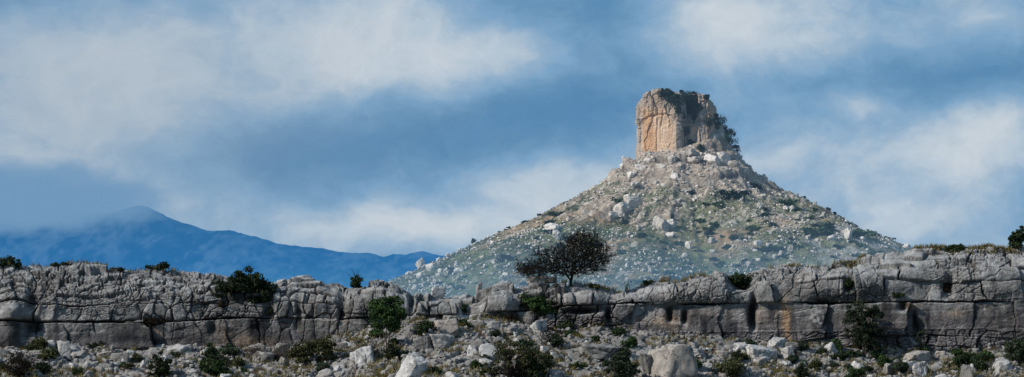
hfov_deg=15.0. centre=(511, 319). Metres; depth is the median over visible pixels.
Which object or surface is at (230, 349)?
shrub
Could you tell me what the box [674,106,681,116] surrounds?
cliff tree
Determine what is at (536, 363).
juniper shrub
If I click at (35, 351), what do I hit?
ledge block
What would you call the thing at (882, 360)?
shrub
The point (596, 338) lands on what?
cushion plant
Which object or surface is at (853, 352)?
juniper shrub
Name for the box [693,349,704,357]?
boulder
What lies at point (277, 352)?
bare shrub
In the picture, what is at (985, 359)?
shrub
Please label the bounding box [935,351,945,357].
ledge block
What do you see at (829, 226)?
hillside shrub
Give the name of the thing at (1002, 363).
boulder
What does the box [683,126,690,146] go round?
cliff tree
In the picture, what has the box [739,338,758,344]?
shrub
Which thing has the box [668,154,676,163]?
hillside boulder
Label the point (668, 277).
boulder
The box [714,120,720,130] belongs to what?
cliff tree
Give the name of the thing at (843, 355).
shrub
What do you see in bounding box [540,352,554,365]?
shrub
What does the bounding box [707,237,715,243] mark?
hillside boulder
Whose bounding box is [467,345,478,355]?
boulder
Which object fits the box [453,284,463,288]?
hillside shrub
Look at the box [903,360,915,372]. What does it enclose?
boulder
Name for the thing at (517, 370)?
juniper shrub
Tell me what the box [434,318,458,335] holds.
boulder
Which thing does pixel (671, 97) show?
cliff tree
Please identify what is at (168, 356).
ledge block
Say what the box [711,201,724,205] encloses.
hillside shrub
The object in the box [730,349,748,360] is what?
juniper shrub
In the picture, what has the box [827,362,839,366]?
shrub
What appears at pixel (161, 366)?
juniper shrub
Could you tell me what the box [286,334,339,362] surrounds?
juniper shrub
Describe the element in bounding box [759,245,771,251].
hillside shrub
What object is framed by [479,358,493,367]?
boulder
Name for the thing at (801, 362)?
shrub
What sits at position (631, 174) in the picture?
hillside boulder
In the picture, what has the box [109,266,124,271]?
juniper shrub
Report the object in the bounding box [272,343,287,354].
boulder
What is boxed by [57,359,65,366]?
boulder
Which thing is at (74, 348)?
ledge block
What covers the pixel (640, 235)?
hillside shrub
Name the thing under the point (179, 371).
boulder
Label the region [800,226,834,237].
hillside shrub
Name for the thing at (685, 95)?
cliff tree
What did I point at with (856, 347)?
shrub
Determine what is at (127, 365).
shrub
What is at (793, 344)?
ledge block
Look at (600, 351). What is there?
boulder
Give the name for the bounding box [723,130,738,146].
cliff tree
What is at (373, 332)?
shrub
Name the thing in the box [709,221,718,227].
hillside shrub
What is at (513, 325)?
ledge block
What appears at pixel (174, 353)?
cushion plant
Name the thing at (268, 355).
ledge block
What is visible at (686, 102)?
cliff tree
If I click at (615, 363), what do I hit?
juniper shrub
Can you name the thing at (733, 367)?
juniper shrub
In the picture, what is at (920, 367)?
boulder
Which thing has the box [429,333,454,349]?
boulder
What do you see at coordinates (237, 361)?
shrub
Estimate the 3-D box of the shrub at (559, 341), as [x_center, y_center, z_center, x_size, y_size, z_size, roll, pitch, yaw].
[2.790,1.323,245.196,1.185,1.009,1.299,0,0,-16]
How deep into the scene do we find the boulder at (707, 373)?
242.17 m
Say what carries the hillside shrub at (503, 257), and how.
on the hill
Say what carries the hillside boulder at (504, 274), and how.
on the hill
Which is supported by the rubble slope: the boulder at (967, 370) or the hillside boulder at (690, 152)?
the boulder at (967, 370)
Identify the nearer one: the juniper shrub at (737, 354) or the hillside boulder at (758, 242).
the juniper shrub at (737, 354)
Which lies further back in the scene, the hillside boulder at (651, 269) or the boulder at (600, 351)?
the hillside boulder at (651, 269)
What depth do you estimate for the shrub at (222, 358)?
245.40 m
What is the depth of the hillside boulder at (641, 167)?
2469.67 m
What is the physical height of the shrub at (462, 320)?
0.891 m
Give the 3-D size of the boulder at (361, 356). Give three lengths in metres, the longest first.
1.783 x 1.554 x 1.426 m
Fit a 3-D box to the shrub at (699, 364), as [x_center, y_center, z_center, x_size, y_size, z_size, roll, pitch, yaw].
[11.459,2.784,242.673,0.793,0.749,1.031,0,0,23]
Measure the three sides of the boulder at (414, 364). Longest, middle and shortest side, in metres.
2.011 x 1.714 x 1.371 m
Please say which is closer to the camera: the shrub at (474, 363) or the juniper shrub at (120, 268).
the shrub at (474, 363)
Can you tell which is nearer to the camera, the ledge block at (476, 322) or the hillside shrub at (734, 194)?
the ledge block at (476, 322)
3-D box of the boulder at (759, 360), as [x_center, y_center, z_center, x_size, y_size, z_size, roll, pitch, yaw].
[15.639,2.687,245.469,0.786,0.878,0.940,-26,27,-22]
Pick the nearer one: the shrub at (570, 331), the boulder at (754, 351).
the boulder at (754, 351)
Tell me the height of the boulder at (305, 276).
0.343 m
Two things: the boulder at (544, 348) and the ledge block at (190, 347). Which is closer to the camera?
the boulder at (544, 348)
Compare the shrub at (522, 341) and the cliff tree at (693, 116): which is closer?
the shrub at (522, 341)
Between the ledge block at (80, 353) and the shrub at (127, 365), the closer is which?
the shrub at (127, 365)
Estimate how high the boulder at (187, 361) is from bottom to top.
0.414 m
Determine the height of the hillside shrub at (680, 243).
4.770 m
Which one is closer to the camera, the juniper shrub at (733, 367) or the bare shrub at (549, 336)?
the juniper shrub at (733, 367)
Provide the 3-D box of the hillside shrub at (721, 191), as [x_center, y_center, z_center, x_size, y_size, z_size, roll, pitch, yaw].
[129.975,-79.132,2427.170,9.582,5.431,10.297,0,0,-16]
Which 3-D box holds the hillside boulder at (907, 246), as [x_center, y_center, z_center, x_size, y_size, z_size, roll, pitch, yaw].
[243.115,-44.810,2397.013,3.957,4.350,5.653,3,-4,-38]
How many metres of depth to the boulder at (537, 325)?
248.48 m
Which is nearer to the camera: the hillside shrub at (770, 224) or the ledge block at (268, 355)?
the ledge block at (268, 355)
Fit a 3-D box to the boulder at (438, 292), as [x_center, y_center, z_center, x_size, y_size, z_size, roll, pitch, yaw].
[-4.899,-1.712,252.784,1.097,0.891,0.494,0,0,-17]
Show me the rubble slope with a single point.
(574, 354)
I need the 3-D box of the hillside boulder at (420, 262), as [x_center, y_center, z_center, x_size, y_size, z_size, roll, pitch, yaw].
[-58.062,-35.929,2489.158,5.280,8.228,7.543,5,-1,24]
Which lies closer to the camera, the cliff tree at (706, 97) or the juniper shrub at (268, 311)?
the juniper shrub at (268, 311)
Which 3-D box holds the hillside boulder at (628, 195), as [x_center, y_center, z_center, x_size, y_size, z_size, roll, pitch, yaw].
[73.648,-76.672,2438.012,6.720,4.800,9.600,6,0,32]
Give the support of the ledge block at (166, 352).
on the rubble slope
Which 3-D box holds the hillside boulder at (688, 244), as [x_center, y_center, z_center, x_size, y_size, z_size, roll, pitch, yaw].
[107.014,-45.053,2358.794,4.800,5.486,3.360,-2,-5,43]
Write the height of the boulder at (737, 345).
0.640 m
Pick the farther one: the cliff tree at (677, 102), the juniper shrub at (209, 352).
the cliff tree at (677, 102)
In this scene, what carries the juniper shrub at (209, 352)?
on the rubble slope
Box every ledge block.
[0,348,8,357]
[4,346,18,349]
[28,350,41,353]
[45,340,54,348]
[70,344,79,350]
[70,350,86,356]
[95,350,113,357]
[110,352,128,361]
[162,350,170,354]
[163,354,174,358]
[167,344,187,354]
[184,344,193,350]
[242,343,264,351]
[251,351,274,361]
[333,342,347,348]
[467,319,484,328]
[504,327,521,333]
[507,323,517,327]
[784,342,799,347]
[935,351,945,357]
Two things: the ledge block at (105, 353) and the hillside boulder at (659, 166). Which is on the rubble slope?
the ledge block at (105, 353)
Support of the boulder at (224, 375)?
on the rubble slope
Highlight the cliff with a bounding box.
[0,246,1023,351]
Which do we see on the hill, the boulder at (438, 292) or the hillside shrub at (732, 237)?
the hillside shrub at (732, 237)
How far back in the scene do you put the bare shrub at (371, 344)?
244.08 m
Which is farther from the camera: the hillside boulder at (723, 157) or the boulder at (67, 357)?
the hillside boulder at (723, 157)
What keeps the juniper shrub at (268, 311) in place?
on the cliff
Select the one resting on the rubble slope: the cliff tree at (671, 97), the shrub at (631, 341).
the shrub at (631, 341)
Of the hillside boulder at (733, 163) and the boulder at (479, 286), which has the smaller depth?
the boulder at (479, 286)
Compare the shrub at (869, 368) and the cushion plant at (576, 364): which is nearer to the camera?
the cushion plant at (576, 364)
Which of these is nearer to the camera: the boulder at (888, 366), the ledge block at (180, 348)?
the boulder at (888, 366)
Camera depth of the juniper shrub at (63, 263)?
252.88 m
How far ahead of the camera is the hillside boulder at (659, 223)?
2382.86 m
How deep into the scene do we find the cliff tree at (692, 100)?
2490.20 m
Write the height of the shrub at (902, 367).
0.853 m
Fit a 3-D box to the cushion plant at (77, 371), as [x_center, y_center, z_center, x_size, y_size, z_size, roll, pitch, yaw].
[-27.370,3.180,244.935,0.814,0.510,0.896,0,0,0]
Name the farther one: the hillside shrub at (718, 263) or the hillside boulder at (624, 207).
the hillside boulder at (624, 207)
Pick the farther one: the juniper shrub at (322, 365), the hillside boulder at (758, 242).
the hillside boulder at (758, 242)
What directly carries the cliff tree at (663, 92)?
on the rock tower
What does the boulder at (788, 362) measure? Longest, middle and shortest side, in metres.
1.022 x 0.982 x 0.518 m
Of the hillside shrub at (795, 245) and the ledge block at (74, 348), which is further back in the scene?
the hillside shrub at (795, 245)
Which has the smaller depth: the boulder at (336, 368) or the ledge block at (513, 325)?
the boulder at (336, 368)
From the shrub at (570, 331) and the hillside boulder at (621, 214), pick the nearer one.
the shrub at (570, 331)
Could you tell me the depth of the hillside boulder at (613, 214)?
2417.41 m
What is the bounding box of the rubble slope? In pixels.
[0,312,1023,376]
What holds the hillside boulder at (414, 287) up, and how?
on the hill
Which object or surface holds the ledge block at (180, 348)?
on the rubble slope
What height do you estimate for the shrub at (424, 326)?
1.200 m
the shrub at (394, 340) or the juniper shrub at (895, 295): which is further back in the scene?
the juniper shrub at (895, 295)
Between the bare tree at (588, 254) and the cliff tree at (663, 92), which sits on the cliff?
the bare tree at (588, 254)
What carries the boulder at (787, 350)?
on the rubble slope
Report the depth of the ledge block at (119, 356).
247.70 m
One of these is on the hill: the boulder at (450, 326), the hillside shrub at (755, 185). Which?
the hillside shrub at (755, 185)
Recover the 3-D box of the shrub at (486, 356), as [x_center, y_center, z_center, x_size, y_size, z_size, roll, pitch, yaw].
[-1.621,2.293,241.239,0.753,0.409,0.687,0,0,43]
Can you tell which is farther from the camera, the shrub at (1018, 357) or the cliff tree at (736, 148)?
the cliff tree at (736, 148)
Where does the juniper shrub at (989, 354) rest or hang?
on the rubble slope
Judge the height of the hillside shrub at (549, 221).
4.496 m
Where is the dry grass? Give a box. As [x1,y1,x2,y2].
[0,242,1023,376]
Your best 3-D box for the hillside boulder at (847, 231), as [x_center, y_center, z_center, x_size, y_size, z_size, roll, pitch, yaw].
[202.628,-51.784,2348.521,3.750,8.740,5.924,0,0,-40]
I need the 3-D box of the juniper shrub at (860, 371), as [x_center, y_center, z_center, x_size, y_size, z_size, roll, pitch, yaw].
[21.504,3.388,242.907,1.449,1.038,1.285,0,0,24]
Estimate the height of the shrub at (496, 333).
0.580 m
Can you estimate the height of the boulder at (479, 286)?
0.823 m
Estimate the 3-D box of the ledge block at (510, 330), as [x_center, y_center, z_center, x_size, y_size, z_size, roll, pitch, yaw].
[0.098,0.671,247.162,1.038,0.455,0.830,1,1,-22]
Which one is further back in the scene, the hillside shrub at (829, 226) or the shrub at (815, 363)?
the hillside shrub at (829, 226)
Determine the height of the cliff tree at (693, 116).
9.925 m
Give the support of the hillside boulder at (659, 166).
on the hill
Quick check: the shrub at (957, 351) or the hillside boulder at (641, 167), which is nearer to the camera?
the shrub at (957, 351)
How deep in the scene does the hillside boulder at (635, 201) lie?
2430.74 m
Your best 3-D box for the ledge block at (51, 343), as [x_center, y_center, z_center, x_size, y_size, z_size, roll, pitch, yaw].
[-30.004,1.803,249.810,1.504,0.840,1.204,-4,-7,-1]
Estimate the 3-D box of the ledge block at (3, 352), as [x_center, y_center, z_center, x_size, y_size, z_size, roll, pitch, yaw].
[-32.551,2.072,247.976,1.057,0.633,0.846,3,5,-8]
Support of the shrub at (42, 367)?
on the rubble slope
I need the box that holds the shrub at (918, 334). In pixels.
[915,329,925,350]
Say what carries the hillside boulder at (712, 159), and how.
on the hill
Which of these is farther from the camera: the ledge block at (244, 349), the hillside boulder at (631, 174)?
the hillside boulder at (631, 174)
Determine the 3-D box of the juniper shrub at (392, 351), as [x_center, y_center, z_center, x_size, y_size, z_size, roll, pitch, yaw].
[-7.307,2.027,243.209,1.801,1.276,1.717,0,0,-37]
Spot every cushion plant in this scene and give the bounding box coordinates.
[71,366,83,373]
[170,350,179,356]
[236,366,247,372]
[427,366,441,373]
[568,361,581,367]
[591,335,600,342]
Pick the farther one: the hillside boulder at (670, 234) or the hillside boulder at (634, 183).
the hillside boulder at (634, 183)
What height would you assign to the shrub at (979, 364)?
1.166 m
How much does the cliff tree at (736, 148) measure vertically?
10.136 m
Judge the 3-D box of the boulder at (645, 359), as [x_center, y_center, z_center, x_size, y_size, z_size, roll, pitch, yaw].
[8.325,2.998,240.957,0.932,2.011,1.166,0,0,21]
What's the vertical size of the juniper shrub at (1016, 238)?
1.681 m
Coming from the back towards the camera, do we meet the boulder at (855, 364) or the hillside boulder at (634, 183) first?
the hillside boulder at (634, 183)
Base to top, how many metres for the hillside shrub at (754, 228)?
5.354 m
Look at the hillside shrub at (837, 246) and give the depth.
2330.43 m
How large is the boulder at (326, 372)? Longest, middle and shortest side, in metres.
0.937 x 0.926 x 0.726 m
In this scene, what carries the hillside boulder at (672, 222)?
on the hill
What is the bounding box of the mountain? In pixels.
[0,205,445,287]
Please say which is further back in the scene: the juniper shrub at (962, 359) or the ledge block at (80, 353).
the ledge block at (80, 353)
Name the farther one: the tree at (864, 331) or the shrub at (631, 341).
the tree at (864, 331)
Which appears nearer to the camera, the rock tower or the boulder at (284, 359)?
the boulder at (284, 359)
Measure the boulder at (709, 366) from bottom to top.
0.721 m
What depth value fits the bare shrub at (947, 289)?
250.59 m
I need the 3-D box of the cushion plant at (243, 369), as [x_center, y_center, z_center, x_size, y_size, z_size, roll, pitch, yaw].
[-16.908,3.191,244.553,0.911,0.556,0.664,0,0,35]
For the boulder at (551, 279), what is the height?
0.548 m
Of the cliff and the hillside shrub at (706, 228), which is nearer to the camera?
the cliff
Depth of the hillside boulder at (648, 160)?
2472.37 m
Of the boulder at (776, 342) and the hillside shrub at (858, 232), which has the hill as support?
the hillside shrub at (858, 232)
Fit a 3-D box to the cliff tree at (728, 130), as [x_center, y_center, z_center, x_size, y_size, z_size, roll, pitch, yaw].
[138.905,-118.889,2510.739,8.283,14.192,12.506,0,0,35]
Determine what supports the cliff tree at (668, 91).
on the rock tower
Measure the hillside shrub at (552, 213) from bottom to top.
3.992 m
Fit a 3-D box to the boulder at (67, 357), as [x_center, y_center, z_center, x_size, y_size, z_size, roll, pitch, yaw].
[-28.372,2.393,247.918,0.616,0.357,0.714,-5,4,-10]
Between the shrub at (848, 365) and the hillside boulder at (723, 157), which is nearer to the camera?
the shrub at (848, 365)
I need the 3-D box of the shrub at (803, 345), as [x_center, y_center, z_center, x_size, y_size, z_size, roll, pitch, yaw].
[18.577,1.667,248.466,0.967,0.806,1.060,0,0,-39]
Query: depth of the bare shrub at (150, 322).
249.91 m
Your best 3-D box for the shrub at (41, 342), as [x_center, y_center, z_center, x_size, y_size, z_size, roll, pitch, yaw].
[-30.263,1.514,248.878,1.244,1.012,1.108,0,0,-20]
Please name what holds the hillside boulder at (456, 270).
on the hill
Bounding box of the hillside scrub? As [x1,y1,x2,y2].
[391,179,908,296]
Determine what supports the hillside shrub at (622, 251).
on the hill
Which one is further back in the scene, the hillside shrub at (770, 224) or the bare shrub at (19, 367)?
the hillside shrub at (770, 224)
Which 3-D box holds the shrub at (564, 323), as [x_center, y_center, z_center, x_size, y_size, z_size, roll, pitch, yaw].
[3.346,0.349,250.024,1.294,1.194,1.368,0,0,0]
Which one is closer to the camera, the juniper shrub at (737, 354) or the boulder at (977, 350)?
the juniper shrub at (737, 354)
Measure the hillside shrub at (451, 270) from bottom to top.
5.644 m
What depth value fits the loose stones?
245.90 m
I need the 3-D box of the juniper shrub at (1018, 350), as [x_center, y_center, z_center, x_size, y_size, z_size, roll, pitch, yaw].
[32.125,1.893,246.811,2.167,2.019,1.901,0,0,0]
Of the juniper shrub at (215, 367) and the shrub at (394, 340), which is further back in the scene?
the shrub at (394, 340)
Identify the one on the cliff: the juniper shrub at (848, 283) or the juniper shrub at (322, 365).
the juniper shrub at (848, 283)
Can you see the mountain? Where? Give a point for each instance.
(134, 237)
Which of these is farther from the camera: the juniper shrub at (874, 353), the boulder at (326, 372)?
the juniper shrub at (874, 353)
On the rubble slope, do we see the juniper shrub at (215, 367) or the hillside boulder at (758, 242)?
the juniper shrub at (215, 367)
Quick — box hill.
[387,124,912,296]
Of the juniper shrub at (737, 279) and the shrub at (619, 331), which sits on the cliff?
the juniper shrub at (737, 279)
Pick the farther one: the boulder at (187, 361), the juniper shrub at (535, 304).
the juniper shrub at (535, 304)
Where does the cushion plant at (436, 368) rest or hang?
on the rubble slope
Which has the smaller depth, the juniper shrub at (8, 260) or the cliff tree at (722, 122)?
the juniper shrub at (8, 260)
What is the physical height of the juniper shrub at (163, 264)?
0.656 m
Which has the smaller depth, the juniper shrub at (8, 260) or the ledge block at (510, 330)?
the ledge block at (510, 330)
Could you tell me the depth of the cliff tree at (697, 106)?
2483.62 m
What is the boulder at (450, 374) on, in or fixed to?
on the rubble slope
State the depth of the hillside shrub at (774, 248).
2334.02 m
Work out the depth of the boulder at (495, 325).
247.96 m
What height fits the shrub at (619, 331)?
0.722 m
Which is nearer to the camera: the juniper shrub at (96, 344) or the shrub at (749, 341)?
the shrub at (749, 341)
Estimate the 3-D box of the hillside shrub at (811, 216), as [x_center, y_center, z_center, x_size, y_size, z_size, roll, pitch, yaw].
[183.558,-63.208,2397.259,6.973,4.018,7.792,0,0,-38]
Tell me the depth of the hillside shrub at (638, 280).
2306.59 m
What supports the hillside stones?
on the hill
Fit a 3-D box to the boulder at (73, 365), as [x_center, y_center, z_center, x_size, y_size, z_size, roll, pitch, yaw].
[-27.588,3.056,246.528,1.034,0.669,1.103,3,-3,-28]
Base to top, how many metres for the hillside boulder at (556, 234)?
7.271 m
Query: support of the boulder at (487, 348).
on the rubble slope
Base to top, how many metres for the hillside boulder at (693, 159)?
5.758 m
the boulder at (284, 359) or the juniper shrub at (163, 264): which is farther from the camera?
the juniper shrub at (163, 264)
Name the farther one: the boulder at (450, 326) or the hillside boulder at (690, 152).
the hillside boulder at (690, 152)
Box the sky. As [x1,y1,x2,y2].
[0,0,1023,256]
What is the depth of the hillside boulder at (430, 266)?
2447.86 m
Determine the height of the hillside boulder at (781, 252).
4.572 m
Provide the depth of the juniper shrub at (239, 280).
250.27 m
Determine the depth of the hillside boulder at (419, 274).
2443.59 m
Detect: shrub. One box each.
[0,255,21,267]
[2,347,37,376]
[29,336,47,349]
[35,361,52,373]
[37,346,58,360]
[50,261,72,266]
[86,340,105,347]
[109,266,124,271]
[121,362,134,368]
[131,352,142,361]
[141,316,164,327]
[145,261,169,270]
[145,351,172,376]
[197,357,231,376]
[201,342,217,364]
[209,354,231,362]
[211,265,276,303]
[217,300,227,307]
[218,342,242,355]
[229,356,246,367]
[232,335,297,361]
[265,307,272,314]
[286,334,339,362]
[315,361,330,371]
[347,268,362,287]
[351,334,379,354]
[369,329,385,337]
[380,343,407,359]
[390,337,398,344]
[413,319,435,335]
[448,267,454,274]
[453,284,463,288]
[457,318,473,326]
[460,304,467,312]
[469,360,483,368]
[477,334,549,376]
[479,354,490,358]
[489,329,501,336]
[496,254,514,262]
[503,311,521,321]
[516,338,537,349]
[518,291,556,316]
[519,354,551,376]
[538,325,567,346]
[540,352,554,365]
[543,229,552,233]
[544,219,556,223]
[547,211,565,215]
[547,333,565,346]
[554,318,573,329]
[563,329,580,335]
[577,361,587,368]
[602,351,641,376]
[610,327,626,335]
[615,248,628,253]
[619,219,629,224]
[619,347,632,356]
[620,336,637,347]
[633,279,643,283]
[638,233,646,237]
[642,280,655,284]
[672,240,684,245]
[696,359,702,369]
[702,226,715,229]
[704,229,714,235]
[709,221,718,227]
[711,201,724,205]
[712,260,724,264]
[713,357,748,376]
[715,189,728,194]
[721,190,742,198]
[728,272,753,289]
[729,234,737,239]
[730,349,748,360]
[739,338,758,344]
[740,190,748,194]
[745,224,756,230]
[750,182,761,188]
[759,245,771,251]
[767,222,777,226]
[772,245,783,251]
[778,198,799,204]
[784,354,798,362]
[792,242,804,249]
[793,365,809,376]
[797,340,810,351]
[797,360,807,366]
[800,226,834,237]
[805,214,815,218]
[807,358,822,370]
[816,347,826,354]
[817,221,835,231]
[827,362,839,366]
[830,338,842,350]
[831,244,843,248]
[832,351,851,360]
[842,363,851,367]
[844,278,853,290]
[844,366,866,376]
[846,349,863,357]
[851,228,876,237]
[851,345,861,349]
[865,366,873,371]
[870,349,885,358]
[877,354,892,366]
[891,292,905,297]
[891,361,909,372]
[915,329,925,350]
[943,243,966,251]
[943,283,950,292]
[950,348,963,355]
[951,352,983,365]
[967,358,989,371]
[979,350,994,359]
[979,353,989,361]
[1001,334,1023,361]
[1007,225,1023,247]
[1011,353,1023,360]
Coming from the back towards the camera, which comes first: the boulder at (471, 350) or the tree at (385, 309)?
the tree at (385, 309)
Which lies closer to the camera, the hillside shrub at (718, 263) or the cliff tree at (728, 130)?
the hillside shrub at (718, 263)
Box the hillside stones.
[389,150,912,296]
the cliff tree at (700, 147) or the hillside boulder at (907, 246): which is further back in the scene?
the cliff tree at (700, 147)
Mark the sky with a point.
(383, 128)
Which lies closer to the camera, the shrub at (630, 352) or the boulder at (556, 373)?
the boulder at (556, 373)
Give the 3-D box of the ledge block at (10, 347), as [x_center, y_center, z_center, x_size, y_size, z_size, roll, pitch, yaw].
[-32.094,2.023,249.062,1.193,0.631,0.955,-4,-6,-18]
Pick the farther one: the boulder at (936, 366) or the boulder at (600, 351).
the boulder at (936, 366)
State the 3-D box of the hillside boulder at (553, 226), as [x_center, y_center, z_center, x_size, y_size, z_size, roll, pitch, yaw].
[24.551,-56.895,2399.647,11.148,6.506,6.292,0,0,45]
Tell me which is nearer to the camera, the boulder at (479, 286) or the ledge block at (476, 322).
the ledge block at (476, 322)
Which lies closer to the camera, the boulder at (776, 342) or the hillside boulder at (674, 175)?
the boulder at (776, 342)
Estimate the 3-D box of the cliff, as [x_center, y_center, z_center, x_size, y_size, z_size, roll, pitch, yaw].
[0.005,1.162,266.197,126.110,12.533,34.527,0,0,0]
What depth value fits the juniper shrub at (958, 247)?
252.28 m
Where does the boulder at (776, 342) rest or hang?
on the rubble slope
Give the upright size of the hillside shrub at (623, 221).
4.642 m
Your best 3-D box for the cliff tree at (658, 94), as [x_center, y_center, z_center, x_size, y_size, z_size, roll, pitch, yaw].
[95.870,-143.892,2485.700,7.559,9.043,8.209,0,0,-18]
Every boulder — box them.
[57,340,70,355]
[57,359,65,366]
[63,355,71,359]
[69,363,78,367]
[83,361,94,367]
[140,360,146,367]
[174,368,183,374]
[182,360,190,365]
[220,373,231,376]
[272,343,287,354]
[278,356,288,364]
[290,275,311,278]
[317,368,333,376]
[333,365,341,371]
[350,345,373,365]
[395,351,427,376]
[412,285,419,290]
[413,336,431,350]
[415,258,424,268]
[416,272,422,277]
[425,263,435,270]
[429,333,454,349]
[431,287,445,298]
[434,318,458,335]
[438,352,445,357]
[444,371,457,376]
[454,267,463,273]
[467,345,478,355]
[476,282,481,292]
[478,343,496,359]
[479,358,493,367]
[488,321,500,329]
[502,272,509,276]
[526,276,556,283]
[529,320,546,332]
[540,346,548,353]
[544,223,559,229]
[547,369,562,376]
[553,230,561,239]
[581,344,618,359]
[609,211,618,217]
[613,202,630,213]
[618,212,625,217]
[623,194,634,198]
[623,196,642,207]
[627,171,634,177]
[630,181,638,186]
[635,164,644,170]
[635,334,645,340]
[639,352,651,374]
[643,158,651,162]
[643,344,697,376]
[648,267,654,272]
[652,215,669,231]
[656,163,665,168]
[659,276,670,280]
[665,232,674,237]
[667,219,675,228]
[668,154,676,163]
[670,172,677,178]
[672,200,680,206]
[685,241,691,248]
[686,148,697,156]
[687,156,702,163]
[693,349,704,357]
[703,153,720,164]
[703,372,714,375]
[704,362,712,370]
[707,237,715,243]
[716,350,729,357]
[717,152,730,162]
[727,160,738,166]
[733,342,747,349]
[745,344,777,360]
[753,356,766,365]
[754,240,762,245]
[767,337,786,348]
[777,360,791,365]
[778,250,785,255]
[781,346,794,359]
[824,342,837,353]
[827,235,835,241]
[843,227,851,239]
[851,361,864,368]
[884,363,891,374]
[886,348,896,353]
[903,244,911,249]
[903,350,931,363]
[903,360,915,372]
[912,361,926,376]
[931,363,942,370]
[960,364,973,376]
[972,348,979,352]
[992,357,1012,373]
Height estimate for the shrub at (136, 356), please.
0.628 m
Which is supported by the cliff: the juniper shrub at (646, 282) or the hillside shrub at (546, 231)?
the juniper shrub at (646, 282)
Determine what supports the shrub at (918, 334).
on the rubble slope
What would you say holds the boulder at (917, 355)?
on the rubble slope
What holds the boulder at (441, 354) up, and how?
on the rubble slope
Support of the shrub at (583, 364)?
on the rubble slope
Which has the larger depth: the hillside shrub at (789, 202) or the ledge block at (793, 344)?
the hillside shrub at (789, 202)
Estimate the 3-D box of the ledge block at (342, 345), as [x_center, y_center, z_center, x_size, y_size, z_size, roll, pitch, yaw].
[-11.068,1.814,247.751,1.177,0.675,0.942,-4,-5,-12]
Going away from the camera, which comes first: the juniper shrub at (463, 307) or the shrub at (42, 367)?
the shrub at (42, 367)
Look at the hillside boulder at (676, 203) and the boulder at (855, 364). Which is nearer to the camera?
the boulder at (855, 364)
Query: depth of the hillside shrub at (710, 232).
2377.21 m
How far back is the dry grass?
245.92 m
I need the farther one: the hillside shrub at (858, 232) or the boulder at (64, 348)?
the hillside shrub at (858, 232)
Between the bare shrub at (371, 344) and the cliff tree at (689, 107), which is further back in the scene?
the cliff tree at (689, 107)
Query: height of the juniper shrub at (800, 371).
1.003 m
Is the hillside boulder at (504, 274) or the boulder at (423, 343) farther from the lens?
the hillside boulder at (504, 274)
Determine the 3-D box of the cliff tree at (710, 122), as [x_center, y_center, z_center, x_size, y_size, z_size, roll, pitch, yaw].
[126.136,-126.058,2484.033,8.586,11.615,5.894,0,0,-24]
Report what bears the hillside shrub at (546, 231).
on the hill
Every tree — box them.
[367,294,406,347]
[512,227,617,286]
[656,88,664,101]
[659,90,668,99]
[664,88,672,94]
[665,93,676,103]
[670,95,685,110]
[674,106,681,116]
[679,90,690,106]
[679,92,691,100]
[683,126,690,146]
[686,100,694,114]
[688,90,698,104]
[689,109,697,123]
[691,102,702,116]
[696,144,704,151]
[703,94,709,101]
[704,114,714,125]
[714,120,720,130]
[717,114,727,129]
[723,125,734,139]
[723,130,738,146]
[732,145,740,152]
[842,299,884,356]
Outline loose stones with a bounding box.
[0,311,1022,376]
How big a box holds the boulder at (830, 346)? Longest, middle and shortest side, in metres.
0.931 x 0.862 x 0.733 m
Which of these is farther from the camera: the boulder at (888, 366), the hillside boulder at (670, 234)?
the hillside boulder at (670, 234)
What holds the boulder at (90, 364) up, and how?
on the rubble slope
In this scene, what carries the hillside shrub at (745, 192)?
on the hill
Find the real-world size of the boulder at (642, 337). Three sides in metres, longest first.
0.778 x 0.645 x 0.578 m
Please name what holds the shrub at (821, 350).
on the rubble slope
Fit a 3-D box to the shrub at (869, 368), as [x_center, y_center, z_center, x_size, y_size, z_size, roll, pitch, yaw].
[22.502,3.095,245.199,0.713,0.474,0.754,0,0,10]
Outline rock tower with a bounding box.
[635,88,716,159]
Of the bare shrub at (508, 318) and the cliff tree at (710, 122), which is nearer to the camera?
the bare shrub at (508, 318)
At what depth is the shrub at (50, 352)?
247.00 m
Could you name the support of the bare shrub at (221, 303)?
attached to the cliff
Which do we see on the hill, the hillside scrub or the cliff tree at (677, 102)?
the hillside scrub
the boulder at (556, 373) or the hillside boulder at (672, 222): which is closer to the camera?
the boulder at (556, 373)
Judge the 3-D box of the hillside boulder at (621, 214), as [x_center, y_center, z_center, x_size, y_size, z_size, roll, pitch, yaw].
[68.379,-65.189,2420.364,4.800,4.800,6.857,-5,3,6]
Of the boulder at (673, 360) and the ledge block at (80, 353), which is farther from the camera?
the ledge block at (80, 353)
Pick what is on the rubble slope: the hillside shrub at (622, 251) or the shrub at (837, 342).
the shrub at (837, 342)
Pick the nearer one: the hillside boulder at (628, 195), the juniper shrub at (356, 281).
the juniper shrub at (356, 281)
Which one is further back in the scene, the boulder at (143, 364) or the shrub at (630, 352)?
the boulder at (143, 364)
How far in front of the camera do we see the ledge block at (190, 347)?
248.52 m
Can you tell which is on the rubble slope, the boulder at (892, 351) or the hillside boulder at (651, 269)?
the boulder at (892, 351)
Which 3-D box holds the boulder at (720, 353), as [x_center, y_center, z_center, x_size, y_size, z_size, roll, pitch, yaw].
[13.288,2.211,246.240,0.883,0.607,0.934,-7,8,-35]
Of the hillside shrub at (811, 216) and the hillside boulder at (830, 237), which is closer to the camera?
the hillside boulder at (830, 237)
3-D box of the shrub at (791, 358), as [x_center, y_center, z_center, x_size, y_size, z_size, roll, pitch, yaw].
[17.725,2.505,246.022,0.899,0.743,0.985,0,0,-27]

